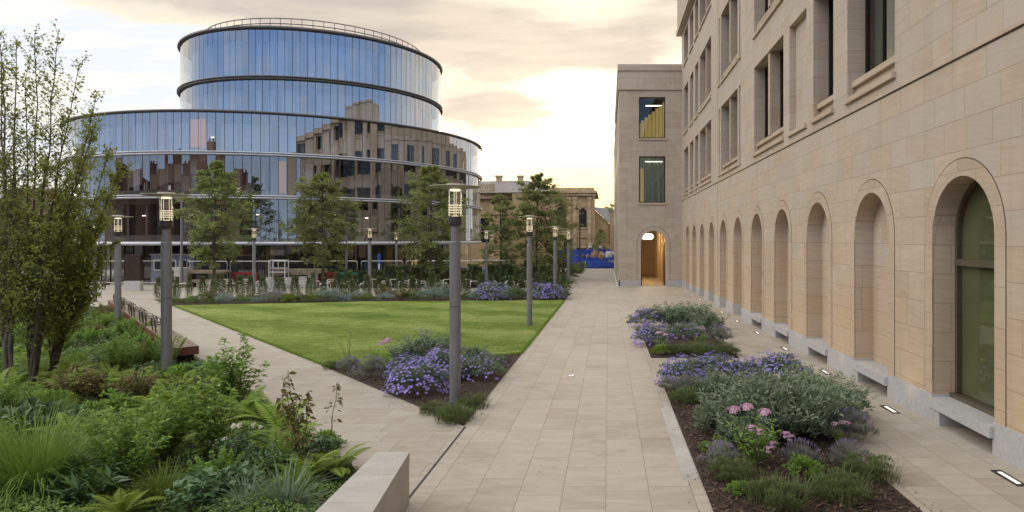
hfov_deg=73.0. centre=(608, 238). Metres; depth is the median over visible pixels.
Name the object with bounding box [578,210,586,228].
arched window
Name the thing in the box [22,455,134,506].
hellebore
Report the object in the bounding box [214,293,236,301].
catmint mound
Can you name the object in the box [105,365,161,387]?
fern
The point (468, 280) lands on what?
upright yew
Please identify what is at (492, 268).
upright yew
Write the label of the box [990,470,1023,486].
ground light
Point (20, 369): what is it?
grass clump
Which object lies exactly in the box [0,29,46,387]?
hornbeam tree
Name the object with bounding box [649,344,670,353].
leafy herb
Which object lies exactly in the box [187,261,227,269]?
fence panel
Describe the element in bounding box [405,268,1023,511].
path
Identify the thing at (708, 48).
window
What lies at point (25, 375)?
fern
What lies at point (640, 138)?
window
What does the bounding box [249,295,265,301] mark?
catmint mound
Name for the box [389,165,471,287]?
oak tree
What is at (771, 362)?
aster clump
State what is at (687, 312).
grey sage bush
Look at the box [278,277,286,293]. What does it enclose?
upright yew
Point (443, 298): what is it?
lawn edge bed
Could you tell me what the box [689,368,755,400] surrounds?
grey sage bush
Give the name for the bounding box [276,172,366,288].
oak tree
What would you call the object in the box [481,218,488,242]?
window
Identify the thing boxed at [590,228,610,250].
broadleaf tree
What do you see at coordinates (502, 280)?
upright yew
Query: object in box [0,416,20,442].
leafy shrub
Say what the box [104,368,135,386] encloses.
fern
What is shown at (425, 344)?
grey sage bush
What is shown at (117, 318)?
leafy shrub
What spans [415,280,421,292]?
upright yew
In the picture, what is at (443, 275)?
upright yew
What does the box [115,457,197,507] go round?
grass clump
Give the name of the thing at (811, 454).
lavender mound
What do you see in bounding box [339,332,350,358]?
verbena
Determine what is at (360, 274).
upright yew
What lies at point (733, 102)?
window
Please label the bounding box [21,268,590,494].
plaza
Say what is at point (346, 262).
lighting column
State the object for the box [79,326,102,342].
leafy shrub
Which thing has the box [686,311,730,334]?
grey sage bush
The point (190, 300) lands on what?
dark green mound
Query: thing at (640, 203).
window
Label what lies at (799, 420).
grey sage bush
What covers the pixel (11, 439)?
grass clump
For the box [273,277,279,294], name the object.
upright yew
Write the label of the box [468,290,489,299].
aster clump
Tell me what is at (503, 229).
window
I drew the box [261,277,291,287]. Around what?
rubble sack
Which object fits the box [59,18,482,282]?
round glass building
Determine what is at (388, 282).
upright yew
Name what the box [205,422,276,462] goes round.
white rose bush
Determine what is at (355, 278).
upright yew
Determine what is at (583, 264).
dark green mound
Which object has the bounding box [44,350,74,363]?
grass clump
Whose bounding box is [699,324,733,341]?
bush
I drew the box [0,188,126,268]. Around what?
distant house
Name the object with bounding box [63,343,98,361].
grass clump
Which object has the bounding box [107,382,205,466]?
leafy shrub
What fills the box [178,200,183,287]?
lighting column
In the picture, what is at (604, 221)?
stone house
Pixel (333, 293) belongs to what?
catmint mound
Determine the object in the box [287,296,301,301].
lime green mound
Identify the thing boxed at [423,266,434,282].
upright yew
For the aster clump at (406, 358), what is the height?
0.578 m
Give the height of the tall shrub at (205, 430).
1.326 m
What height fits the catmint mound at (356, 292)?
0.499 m
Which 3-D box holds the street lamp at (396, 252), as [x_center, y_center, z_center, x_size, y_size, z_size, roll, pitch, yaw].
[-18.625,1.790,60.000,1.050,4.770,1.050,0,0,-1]
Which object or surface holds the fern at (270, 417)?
on the planting bed at (242, 397)
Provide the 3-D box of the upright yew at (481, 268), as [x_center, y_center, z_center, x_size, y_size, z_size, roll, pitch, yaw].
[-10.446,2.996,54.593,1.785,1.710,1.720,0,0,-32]
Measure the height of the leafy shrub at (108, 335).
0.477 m
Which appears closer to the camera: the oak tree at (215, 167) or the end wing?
the oak tree at (215, 167)
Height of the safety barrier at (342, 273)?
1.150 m
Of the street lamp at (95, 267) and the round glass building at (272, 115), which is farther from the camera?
the round glass building at (272, 115)
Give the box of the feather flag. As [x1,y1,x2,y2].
[378,254,380,271]
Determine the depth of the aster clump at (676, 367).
15.54 m
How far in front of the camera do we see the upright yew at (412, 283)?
43.23 m
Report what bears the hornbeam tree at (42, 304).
on the planting bed at (242, 397)
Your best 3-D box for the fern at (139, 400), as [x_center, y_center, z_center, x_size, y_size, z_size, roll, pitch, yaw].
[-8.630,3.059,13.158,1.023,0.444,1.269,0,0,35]
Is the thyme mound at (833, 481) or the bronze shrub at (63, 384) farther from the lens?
the bronze shrub at (63, 384)
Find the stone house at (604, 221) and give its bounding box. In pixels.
[595,207,613,243]
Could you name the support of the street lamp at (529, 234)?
on the lawn at (311, 321)
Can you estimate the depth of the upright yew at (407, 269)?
56.99 m
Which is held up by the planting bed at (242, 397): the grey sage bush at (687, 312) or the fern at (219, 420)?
the fern at (219, 420)
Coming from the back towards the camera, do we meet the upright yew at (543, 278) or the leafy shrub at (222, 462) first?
the upright yew at (543, 278)
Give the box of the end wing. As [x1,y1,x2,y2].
[614,64,681,285]
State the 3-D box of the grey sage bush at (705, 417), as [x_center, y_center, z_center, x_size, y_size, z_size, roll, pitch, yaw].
[2.103,2.889,11.631,1.525,0.845,1.492,0,0,43]
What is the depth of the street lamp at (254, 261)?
46.41 m
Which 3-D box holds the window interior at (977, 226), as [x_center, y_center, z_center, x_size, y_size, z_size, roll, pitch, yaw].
[7.470,1.000,11.400,2.100,4.800,4.400,0,0,0]
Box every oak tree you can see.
[172,160,270,287]
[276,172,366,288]
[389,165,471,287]
[473,193,524,268]
[495,172,583,279]
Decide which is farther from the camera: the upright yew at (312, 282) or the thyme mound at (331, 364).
the upright yew at (312, 282)
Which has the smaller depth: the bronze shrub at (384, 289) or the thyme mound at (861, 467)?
the thyme mound at (861, 467)
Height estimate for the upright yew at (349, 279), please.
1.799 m
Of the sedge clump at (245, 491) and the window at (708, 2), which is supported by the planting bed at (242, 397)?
the sedge clump at (245, 491)
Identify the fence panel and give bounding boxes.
[143,261,175,282]
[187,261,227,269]
[227,261,270,285]
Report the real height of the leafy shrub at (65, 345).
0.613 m
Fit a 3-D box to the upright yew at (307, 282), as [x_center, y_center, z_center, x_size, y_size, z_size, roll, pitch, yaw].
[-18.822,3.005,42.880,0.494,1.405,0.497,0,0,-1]
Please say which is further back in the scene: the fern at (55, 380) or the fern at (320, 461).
the fern at (55, 380)
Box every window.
[154,260,160,269]
[179,260,189,266]
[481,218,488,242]
[501,219,508,242]
[556,207,565,228]
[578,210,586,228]
[638,97,665,139]
[638,156,665,204]
[698,0,710,31]
[698,46,710,113]
[698,125,710,187]
[719,0,737,84]
[719,98,737,175]
[752,0,782,39]
[752,49,783,156]
[765,0,767,12]
[765,66,767,137]
[810,0,833,123]
[843,0,895,104]
[949,180,993,416]
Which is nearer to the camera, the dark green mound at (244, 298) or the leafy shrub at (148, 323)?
the leafy shrub at (148, 323)
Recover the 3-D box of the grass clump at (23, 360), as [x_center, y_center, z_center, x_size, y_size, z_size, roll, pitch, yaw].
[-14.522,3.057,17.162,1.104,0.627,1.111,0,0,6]
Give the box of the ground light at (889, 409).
[880,405,900,413]
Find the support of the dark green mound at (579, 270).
on the plaza
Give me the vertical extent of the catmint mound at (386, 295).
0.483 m
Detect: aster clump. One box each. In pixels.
[337,293,355,300]
[380,358,448,393]
[381,352,426,378]
[414,345,471,379]
[461,354,507,381]
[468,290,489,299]
[469,352,507,372]
[470,281,508,299]
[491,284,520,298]
[523,282,553,298]
[538,282,566,298]
[548,289,571,298]
[626,306,668,326]
[630,322,672,345]
[654,354,718,384]
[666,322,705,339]
[689,350,746,381]
[722,356,776,377]
[742,349,816,381]
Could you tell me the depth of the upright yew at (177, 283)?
41.40 m
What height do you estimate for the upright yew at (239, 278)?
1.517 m
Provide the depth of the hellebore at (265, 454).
9.40 m
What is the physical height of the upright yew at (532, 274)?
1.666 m
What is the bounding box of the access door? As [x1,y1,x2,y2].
[452,358,455,377]
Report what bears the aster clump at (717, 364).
on the ground
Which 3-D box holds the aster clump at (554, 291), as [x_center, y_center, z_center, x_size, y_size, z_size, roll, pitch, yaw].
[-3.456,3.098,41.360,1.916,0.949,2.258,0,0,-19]
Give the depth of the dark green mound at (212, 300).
37.61 m
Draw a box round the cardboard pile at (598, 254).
[591,250,604,259]
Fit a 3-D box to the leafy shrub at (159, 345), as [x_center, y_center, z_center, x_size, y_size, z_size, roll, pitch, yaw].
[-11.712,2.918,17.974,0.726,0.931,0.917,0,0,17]
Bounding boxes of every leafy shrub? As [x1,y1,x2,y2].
[0,371,40,408]
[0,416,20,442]
[46,337,76,351]
[63,406,172,490]
[66,329,77,342]
[66,401,123,439]
[73,327,87,339]
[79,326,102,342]
[84,318,100,326]
[92,336,140,370]
[96,312,114,327]
[101,328,117,340]
[105,337,134,350]
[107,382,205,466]
[113,318,135,335]
[114,315,124,324]
[116,331,130,340]
[117,317,141,328]
[121,336,160,366]
[123,325,142,339]
[130,330,151,343]
[137,321,150,331]
[142,333,186,361]
[187,445,244,475]
[194,358,228,379]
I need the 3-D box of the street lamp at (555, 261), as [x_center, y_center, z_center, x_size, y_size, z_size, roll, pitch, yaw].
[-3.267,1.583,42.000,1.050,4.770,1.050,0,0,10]
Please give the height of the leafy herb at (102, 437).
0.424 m
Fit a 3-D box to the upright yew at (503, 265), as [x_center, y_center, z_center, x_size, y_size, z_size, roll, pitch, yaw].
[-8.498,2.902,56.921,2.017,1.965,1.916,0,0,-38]
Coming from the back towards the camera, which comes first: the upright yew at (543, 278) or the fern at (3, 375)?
the upright yew at (543, 278)
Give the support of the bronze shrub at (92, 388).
on the planting bed at (242, 397)
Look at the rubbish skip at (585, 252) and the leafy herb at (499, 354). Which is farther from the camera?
the rubbish skip at (585, 252)
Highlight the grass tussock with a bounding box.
[0,389,157,511]
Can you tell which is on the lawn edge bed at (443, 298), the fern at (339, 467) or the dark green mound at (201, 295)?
the dark green mound at (201, 295)
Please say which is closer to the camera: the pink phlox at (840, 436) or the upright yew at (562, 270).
the pink phlox at (840, 436)
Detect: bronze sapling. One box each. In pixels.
[275,371,316,460]
[324,383,343,450]
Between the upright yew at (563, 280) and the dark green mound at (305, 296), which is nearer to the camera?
the dark green mound at (305, 296)
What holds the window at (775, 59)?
in the stone building at (852, 200)
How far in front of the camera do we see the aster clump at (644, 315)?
26.84 m
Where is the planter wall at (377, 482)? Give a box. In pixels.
[316,452,409,511]
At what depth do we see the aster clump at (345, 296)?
39.50 m
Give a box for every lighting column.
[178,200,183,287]
[345,230,347,278]
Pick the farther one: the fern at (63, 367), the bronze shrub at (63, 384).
the fern at (63, 367)
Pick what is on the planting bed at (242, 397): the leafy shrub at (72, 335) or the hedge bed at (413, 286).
the leafy shrub at (72, 335)
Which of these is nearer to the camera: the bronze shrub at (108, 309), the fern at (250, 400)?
the fern at (250, 400)
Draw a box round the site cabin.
[149,253,209,284]
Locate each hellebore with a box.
[0,394,77,437]
[6,403,88,433]
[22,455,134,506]
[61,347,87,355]
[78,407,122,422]
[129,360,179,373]
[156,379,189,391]
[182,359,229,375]
[230,444,295,476]
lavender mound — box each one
[261,288,283,300]
[335,355,361,369]
[345,354,391,375]
[444,345,470,356]
[654,374,679,388]
[668,370,704,390]
[693,439,743,464]
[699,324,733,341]
[775,436,826,461]
[813,407,879,441]
[826,437,873,466]
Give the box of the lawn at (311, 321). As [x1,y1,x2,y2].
[175,299,565,363]
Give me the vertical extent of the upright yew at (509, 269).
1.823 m
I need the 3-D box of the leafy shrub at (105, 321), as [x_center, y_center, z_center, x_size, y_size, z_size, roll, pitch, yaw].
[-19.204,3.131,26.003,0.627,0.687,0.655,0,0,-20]
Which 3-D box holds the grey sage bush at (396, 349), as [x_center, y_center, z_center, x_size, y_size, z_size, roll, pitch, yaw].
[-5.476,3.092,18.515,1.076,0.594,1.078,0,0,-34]
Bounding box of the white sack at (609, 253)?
[605,251,613,256]
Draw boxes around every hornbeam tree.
[0,19,105,389]
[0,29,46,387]
[19,135,134,373]
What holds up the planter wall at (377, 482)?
on the path
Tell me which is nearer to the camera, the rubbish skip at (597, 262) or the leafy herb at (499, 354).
the leafy herb at (499, 354)
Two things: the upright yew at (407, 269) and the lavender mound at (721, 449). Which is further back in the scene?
the upright yew at (407, 269)
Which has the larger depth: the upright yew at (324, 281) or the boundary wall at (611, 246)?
the boundary wall at (611, 246)
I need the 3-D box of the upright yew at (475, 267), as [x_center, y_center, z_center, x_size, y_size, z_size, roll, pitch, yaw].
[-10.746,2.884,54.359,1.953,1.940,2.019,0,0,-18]
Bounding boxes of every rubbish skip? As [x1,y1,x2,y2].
[561,249,610,267]
[580,257,613,267]
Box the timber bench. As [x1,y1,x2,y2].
[108,293,198,362]
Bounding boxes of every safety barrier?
[231,272,257,286]
[318,272,335,286]
[337,272,361,286]
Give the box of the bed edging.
[661,408,699,479]
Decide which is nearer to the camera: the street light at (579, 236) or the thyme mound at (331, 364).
the thyme mound at (331, 364)
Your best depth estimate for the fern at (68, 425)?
11.16 m
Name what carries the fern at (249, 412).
on the planting bed at (242, 397)
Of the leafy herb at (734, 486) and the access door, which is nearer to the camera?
the leafy herb at (734, 486)
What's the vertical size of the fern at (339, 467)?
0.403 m
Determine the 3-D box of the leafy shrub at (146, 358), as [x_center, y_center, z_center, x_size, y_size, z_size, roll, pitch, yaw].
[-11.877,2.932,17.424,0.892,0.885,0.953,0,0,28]
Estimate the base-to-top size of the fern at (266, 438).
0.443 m
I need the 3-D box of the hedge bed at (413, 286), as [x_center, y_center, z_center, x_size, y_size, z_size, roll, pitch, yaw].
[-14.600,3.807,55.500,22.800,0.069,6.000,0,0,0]
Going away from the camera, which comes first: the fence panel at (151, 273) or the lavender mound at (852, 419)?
the lavender mound at (852, 419)
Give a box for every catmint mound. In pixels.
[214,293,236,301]
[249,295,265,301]
[315,286,344,299]
[349,290,367,297]
[376,291,394,299]
[418,282,448,297]
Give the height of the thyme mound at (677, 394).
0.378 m
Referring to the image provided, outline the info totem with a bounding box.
[124,255,142,290]
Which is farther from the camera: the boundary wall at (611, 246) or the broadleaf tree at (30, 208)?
the boundary wall at (611, 246)
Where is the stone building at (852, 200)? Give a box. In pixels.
[676,0,1023,470]
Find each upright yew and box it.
[153,277,160,298]
[172,270,175,296]
[173,276,181,297]
[184,274,193,295]
[197,275,207,296]
[212,272,228,293]
[227,278,233,295]
[234,274,245,295]
[245,275,254,295]
[256,276,268,295]
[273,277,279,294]
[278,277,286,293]
[288,276,301,295]
[305,276,311,293]
[308,272,317,294]
[320,277,327,294]
[326,269,337,285]
[332,271,342,292]
[340,269,351,285]
[340,270,355,293]
[352,274,359,292]
[357,271,367,285]
[361,274,372,294]
[372,269,384,285]
[374,276,383,294]
[381,264,397,285]
[384,277,391,290]
[390,265,407,285]
[393,270,406,292]
[397,264,410,284]
[406,266,424,285]
[407,276,418,292]
[408,265,426,284]
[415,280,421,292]
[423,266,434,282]
[425,271,434,289]
[434,267,446,282]
[435,274,441,287]
[439,266,448,285]
[461,267,469,285]
[461,275,467,292]
[464,263,482,286]
[466,278,470,295]
[470,266,484,285]
[476,272,485,290]
[484,263,500,283]
[487,275,493,293]
[489,264,502,280]
[498,262,513,284]
[499,277,505,286]
[503,264,519,283]
[506,275,513,287]
[512,267,526,286]
[517,279,526,293]
[525,266,538,282]
[532,265,540,282]
[534,264,550,284]
[540,264,560,285]
[540,273,545,285]
[557,268,566,283]
[559,273,567,289]
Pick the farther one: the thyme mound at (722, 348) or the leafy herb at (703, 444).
the thyme mound at (722, 348)
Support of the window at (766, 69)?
in the stone building at (852, 200)
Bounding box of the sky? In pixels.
[0,0,681,215]
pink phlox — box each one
[370,337,392,369]
[655,331,669,345]
[694,325,706,342]
[725,403,795,466]
[831,420,850,443]
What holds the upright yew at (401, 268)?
on the plaza
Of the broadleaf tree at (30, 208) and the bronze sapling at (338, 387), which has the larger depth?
the broadleaf tree at (30, 208)
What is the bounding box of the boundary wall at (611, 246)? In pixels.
[595,244,613,251]
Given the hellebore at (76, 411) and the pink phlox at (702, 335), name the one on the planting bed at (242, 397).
the hellebore at (76, 411)
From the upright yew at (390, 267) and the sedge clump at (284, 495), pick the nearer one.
the sedge clump at (284, 495)
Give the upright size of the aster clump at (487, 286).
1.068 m
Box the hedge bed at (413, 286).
[292,284,563,287]
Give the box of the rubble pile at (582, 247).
[577,245,585,249]
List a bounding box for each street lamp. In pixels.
[84,225,98,301]
[110,215,132,321]
[140,192,191,374]
[250,228,258,292]
[366,228,373,293]
[394,232,398,268]
[428,183,480,404]
[481,230,491,281]
[517,215,541,324]
[550,226,560,298]
[566,231,570,285]
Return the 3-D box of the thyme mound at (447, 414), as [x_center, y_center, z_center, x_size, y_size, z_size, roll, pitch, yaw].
[-2.852,3.132,12.470,1.101,0.368,1.110,0,0,2]
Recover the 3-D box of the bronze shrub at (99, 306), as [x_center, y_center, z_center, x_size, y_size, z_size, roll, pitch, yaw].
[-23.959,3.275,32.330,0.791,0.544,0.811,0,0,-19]
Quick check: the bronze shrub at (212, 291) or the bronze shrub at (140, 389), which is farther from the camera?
the bronze shrub at (212, 291)
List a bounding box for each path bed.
[645,330,738,357]
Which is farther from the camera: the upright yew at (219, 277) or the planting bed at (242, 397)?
the upright yew at (219, 277)
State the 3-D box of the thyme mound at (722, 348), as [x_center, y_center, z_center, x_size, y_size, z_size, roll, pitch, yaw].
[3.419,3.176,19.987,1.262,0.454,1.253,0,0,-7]
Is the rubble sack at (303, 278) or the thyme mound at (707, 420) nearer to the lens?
the thyme mound at (707, 420)
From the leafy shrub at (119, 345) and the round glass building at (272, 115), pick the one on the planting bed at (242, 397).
the leafy shrub at (119, 345)
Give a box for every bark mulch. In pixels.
[335,354,516,421]
[666,385,919,511]
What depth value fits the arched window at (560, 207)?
106.30 m
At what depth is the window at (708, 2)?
41.61 m
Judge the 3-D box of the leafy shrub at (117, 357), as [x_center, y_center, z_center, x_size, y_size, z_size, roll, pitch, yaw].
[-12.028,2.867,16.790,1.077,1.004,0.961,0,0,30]
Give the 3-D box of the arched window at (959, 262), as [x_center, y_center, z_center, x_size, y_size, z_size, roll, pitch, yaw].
[6.305,0.906,11.450,0.170,3.932,2.000,0,0,0]
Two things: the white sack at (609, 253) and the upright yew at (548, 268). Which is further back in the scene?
the white sack at (609, 253)
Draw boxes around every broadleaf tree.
[0,183,85,269]
[549,235,579,271]
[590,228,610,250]
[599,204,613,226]
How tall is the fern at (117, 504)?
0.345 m
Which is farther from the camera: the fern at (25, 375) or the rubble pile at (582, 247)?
the rubble pile at (582, 247)
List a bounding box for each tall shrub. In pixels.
[173,374,240,464]
[196,328,270,400]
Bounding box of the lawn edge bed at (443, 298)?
[157,296,567,304]
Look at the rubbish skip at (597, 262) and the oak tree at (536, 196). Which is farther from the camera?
the rubbish skip at (597, 262)
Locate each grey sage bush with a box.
[384,342,417,361]
[394,326,461,361]
[461,344,489,358]
[651,301,691,326]
[667,301,719,325]
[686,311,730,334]
[688,382,775,432]
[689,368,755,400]
[708,400,789,448]
[711,367,852,440]
[719,366,796,399]
[761,375,874,437]
[763,361,847,388]
[797,371,879,410]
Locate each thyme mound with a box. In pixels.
[321,359,342,369]
[415,399,446,415]
[429,399,478,424]
[457,392,494,409]
[663,383,708,405]
[664,342,689,355]
[680,338,714,355]
[691,408,717,427]
[700,450,760,483]
[707,341,745,356]
[736,463,818,511]
[798,457,880,507]
[831,447,905,485]
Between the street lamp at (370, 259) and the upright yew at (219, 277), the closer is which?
the upright yew at (219, 277)
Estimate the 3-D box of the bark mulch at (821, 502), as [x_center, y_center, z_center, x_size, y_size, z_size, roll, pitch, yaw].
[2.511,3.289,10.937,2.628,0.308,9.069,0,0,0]
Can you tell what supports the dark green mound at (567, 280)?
on the hedge bed at (413, 286)
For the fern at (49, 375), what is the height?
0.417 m
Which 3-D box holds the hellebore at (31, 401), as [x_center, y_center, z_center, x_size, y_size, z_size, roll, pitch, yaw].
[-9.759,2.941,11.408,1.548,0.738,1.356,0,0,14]
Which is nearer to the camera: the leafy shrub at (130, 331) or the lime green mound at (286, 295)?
the leafy shrub at (130, 331)
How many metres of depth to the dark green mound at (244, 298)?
38.11 m
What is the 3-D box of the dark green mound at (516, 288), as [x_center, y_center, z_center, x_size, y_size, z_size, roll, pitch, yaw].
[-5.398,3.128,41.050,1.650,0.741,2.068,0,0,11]
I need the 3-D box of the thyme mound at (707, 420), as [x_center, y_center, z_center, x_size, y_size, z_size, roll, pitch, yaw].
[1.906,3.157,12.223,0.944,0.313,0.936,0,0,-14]
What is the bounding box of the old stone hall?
[448,175,598,266]
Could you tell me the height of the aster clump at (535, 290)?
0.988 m
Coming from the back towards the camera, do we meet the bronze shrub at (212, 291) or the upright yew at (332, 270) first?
the upright yew at (332, 270)
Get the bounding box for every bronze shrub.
[36,363,103,399]
[78,369,129,399]
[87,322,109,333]
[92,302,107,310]
[101,306,114,311]
[109,366,172,406]
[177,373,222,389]
[201,287,223,298]
[372,284,395,298]
[392,286,409,300]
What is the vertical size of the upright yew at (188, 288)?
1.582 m
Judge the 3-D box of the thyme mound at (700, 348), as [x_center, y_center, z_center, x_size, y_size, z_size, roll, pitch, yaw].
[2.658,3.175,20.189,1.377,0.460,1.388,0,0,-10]
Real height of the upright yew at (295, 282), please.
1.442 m
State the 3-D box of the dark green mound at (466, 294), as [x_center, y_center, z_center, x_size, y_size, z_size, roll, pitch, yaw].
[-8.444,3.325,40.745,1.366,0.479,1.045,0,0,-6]
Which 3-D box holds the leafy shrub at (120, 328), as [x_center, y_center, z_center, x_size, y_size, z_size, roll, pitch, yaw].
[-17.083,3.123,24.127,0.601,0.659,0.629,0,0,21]
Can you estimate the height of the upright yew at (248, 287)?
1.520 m
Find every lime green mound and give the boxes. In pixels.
[275,292,293,300]
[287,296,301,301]
[302,294,317,300]
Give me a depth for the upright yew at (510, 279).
43.61 m
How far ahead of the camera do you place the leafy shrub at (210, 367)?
15.47 m
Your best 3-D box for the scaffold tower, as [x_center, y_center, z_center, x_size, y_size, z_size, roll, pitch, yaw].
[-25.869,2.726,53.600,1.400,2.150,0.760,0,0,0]
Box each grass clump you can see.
[0,363,25,375]
[0,418,31,452]
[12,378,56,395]
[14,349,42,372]
[15,389,53,402]
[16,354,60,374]
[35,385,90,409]
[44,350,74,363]
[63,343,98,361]
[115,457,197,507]
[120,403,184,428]
[148,362,174,383]
[263,460,325,496]
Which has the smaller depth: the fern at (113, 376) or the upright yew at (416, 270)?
the fern at (113, 376)
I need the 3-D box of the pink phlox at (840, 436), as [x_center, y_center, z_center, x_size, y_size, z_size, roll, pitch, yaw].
[3.655,3.078,10.841,0.375,0.444,0.294,0,0,-42]
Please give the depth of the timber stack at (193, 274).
53.60 m
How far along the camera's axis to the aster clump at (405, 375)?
14.58 m
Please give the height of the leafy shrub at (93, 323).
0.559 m
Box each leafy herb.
[0,360,22,371]
[32,388,79,405]
[37,427,86,447]
[47,353,98,369]
[68,433,108,460]
[76,438,121,464]
[77,388,138,410]
[110,326,119,333]
[124,406,158,423]
[160,363,199,382]
[310,429,347,444]
[493,353,506,359]
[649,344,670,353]
[697,435,731,451]
[722,480,754,495]
[780,452,825,478]
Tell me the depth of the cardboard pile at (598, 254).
100.53 m
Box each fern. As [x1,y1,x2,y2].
[0,365,57,387]
[0,366,41,389]
[13,345,25,351]
[16,365,93,389]
[19,366,88,394]
[22,408,118,438]
[26,367,91,382]
[38,360,98,375]
[73,488,169,511]
[86,362,129,376]
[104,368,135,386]
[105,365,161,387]
[117,384,189,405]
[133,378,215,408]
[134,413,215,447]
[157,369,203,386]
[188,410,239,433]
[212,385,271,417]
[225,396,295,423]
[237,400,321,436]
[242,426,312,465]
[250,416,316,450]
[269,449,349,481]
[294,443,372,477]
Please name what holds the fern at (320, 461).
on the planting bed at (242, 397)
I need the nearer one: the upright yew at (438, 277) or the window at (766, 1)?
the window at (766, 1)
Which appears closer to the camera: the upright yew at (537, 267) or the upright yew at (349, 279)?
the upright yew at (349, 279)
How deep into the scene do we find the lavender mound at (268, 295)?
38.55 m
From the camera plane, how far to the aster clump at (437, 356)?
16.22 m
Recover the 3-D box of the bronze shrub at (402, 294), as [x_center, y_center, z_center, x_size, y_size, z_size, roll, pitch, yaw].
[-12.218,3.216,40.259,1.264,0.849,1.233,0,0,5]
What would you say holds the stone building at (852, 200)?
on the ground
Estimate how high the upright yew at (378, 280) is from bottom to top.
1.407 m
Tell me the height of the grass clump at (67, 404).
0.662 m
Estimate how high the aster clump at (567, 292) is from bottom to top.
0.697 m
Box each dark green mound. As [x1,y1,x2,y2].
[172,298,186,303]
[185,297,200,302]
[186,293,208,300]
[200,296,216,302]
[230,294,250,301]
[240,291,260,298]
[291,290,312,300]
[308,291,333,299]
[350,294,362,299]
[359,293,379,299]
[406,293,419,299]
[417,290,435,298]
[461,291,475,298]
[508,285,526,297]
[557,278,577,284]
[560,268,580,276]
[565,266,583,273]
[573,261,589,268]
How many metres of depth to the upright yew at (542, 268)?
54.61 m
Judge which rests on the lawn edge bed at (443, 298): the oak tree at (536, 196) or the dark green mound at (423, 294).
the dark green mound at (423, 294)
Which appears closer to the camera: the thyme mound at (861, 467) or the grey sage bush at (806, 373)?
the thyme mound at (861, 467)
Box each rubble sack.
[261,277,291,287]
[299,275,317,287]
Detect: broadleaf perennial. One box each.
[160,472,240,511]
[180,458,266,506]
[289,434,345,457]
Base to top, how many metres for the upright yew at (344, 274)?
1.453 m
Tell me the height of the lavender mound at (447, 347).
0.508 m
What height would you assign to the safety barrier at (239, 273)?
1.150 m
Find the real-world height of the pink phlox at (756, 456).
0.934 m
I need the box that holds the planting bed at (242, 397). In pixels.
[0,307,355,511]
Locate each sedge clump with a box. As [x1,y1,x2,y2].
[198,463,289,511]
[220,447,335,511]
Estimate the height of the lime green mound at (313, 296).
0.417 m
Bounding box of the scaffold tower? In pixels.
[269,260,288,276]
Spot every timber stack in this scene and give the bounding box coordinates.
[188,270,231,286]
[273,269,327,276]
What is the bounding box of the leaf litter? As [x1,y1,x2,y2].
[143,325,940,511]
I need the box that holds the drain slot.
[409,427,465,498]
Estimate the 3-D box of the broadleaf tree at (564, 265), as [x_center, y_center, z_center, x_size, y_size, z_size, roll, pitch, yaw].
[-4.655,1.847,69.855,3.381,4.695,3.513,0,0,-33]
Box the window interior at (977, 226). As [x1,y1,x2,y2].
[961,185,993,407]
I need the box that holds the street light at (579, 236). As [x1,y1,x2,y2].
[575,208,584,267]
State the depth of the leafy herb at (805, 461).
9.33 m
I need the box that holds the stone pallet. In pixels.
[172,267,191,287]
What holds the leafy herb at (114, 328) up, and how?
on the planting bed at (242, 397)
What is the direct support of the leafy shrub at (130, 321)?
on the planting bed at (242, 397)
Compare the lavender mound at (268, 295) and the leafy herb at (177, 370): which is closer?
the leafy herb at (177, 370)

